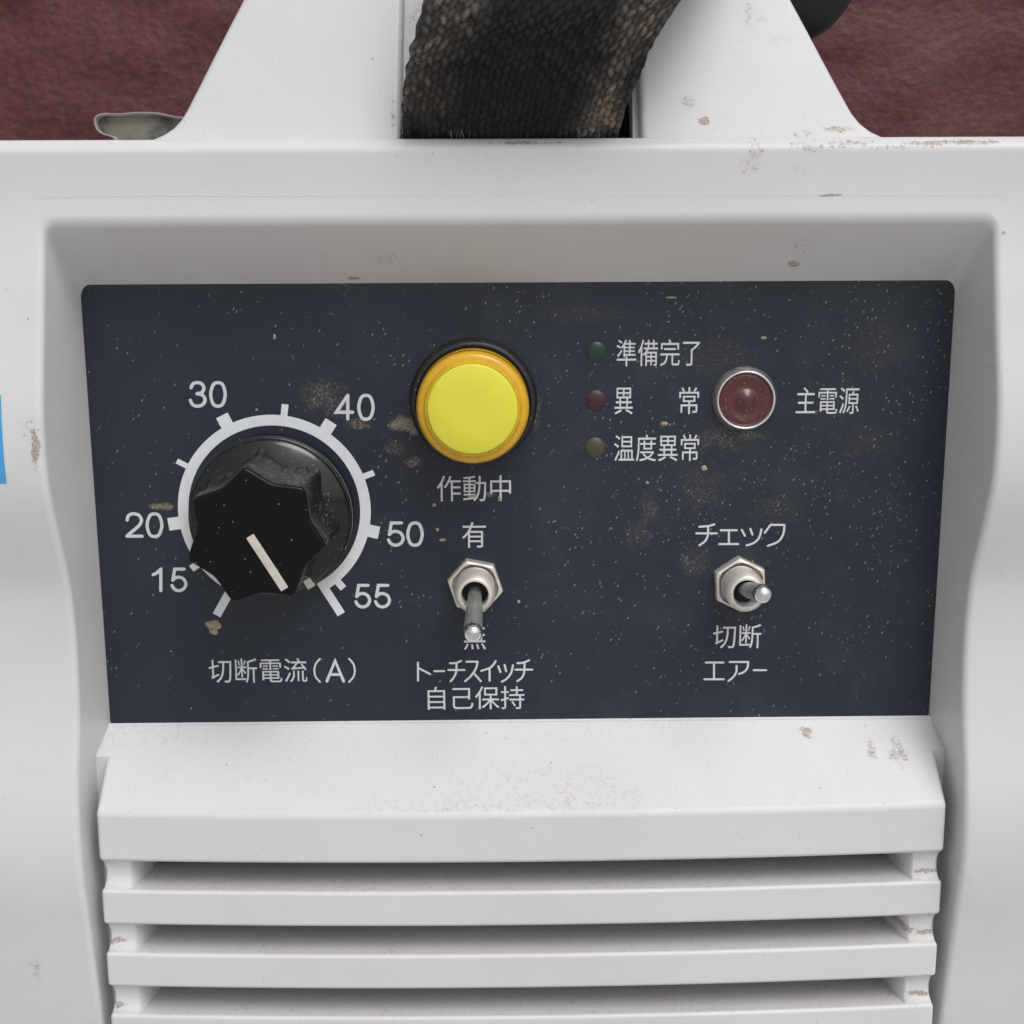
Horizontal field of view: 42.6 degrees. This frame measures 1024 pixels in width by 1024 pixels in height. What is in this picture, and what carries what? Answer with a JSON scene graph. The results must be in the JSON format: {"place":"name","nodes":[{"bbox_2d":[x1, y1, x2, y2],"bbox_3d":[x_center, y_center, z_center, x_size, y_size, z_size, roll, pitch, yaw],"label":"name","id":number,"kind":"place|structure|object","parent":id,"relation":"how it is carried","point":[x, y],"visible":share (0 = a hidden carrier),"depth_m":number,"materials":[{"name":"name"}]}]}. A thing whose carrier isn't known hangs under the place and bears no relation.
{"place":"outdoors","nodes":[
{"label":"outdoors","id":0,"kind":"place"},
{"bbox_3d":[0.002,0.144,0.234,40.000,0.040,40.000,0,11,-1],"label":"ground","id":1,"kind":"structure","parent":0,"visible":0},
{"bbox_2d":[0,0,1023,1023],"bbox_3d":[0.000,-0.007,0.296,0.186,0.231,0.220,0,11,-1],"label":"plasma cutter","id":2,"kind":"object","parent":1,"relation":"on","point":[525,582],"visible":1,"depth_m":0.20,"materials":[{"name":"grey plastic"}]},
{"bbox_2d":[94,0,851,139],"bbox_3d":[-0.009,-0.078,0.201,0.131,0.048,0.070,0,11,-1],"label":"carrying strap","id":3,"kind":"object","parent":2,"relation":"on","point":[497,69],"visible":0.96,"depth_m":0.17,"materials":[{"name":"black fabric"}]},
{"bbox_2d":[0,0,1023,139],"bbox_3d":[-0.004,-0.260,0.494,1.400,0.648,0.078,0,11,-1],"label":"wall","id":4,"kind":"structure","parent":1,"relation":"on","point":[70,69],"depth_m":0.48,"materials":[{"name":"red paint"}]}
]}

